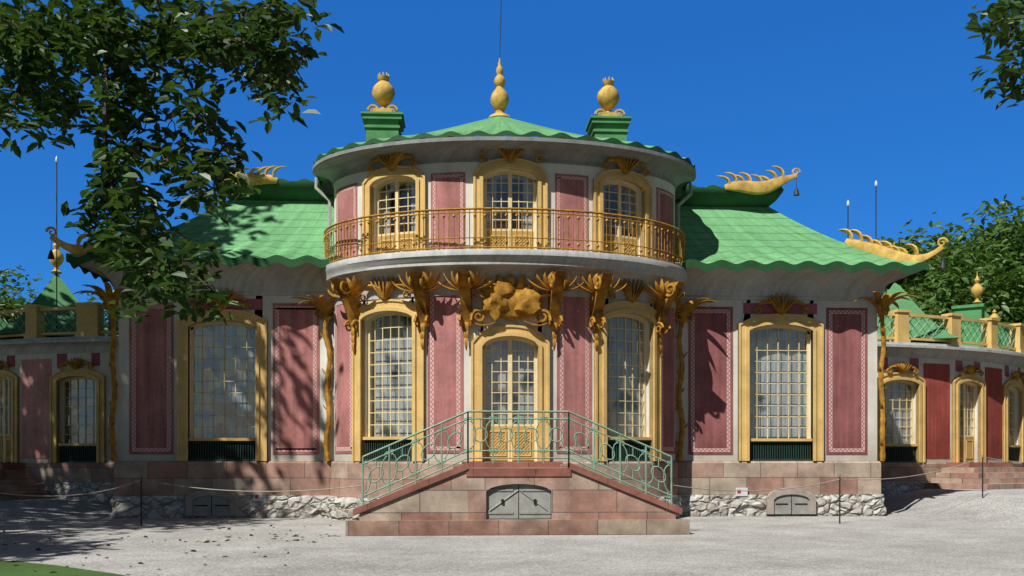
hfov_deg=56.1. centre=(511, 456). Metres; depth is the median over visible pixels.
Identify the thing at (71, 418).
windows
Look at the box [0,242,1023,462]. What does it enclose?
wing trim
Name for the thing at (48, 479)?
wing plinth
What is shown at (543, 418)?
stair railing
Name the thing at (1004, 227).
tree
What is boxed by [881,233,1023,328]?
tree
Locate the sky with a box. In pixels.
[0,0,1023,321]
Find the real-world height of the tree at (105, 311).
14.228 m
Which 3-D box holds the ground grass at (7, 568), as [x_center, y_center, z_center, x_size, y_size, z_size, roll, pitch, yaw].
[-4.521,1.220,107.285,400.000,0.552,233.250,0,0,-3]
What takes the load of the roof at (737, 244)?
on the walls at (147, 384)
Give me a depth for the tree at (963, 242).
65.03 m
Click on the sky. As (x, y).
(851, 95)
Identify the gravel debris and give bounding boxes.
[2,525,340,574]
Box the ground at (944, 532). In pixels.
[0,489,1023,575]
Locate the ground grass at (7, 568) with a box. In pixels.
[0,560,124,575]
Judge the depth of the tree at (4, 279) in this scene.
68.43 m
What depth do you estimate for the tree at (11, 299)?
48.89 m
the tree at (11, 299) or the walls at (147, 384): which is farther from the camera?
the tree at (11, 299)
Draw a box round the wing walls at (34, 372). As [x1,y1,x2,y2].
[0,352,1023,462]
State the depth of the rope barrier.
20.99 m
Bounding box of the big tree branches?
[0,0,1023,324]
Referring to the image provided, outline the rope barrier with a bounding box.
[0,455,1023,525]
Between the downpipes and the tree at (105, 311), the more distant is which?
the tree at (105, 311)
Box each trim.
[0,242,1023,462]
[177,158,823,460]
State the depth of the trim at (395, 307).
22.41 m
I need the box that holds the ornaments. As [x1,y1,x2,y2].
[0,0,1023,460]
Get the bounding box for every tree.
[0,264,42,321]
[0,285,38,324]
[79,290,107,329]
[877,194,1023,321]
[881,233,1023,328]
[882,205,1023,310]
[925,233,993,288]
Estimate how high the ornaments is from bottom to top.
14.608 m
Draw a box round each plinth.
[0,462,1023,504]
[110,461,885,535]
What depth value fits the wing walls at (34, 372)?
29.88 m
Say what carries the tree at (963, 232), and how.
on the ground at (944, 532)
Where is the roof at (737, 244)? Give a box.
[66,116,928,309]
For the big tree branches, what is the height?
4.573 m
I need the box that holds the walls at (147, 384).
[118,162,876,460]
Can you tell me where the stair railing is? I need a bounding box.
[362,410,671,504]
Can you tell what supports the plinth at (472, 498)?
on the ground at (944, 532)
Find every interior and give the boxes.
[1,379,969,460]
[191,176,808,460]
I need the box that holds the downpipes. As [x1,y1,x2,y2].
[55,156,876,335]
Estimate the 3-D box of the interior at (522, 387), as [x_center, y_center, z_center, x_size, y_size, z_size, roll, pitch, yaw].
[-0.126,-3.210,23.416,15.600,6.620,2.720,0,0,-3]

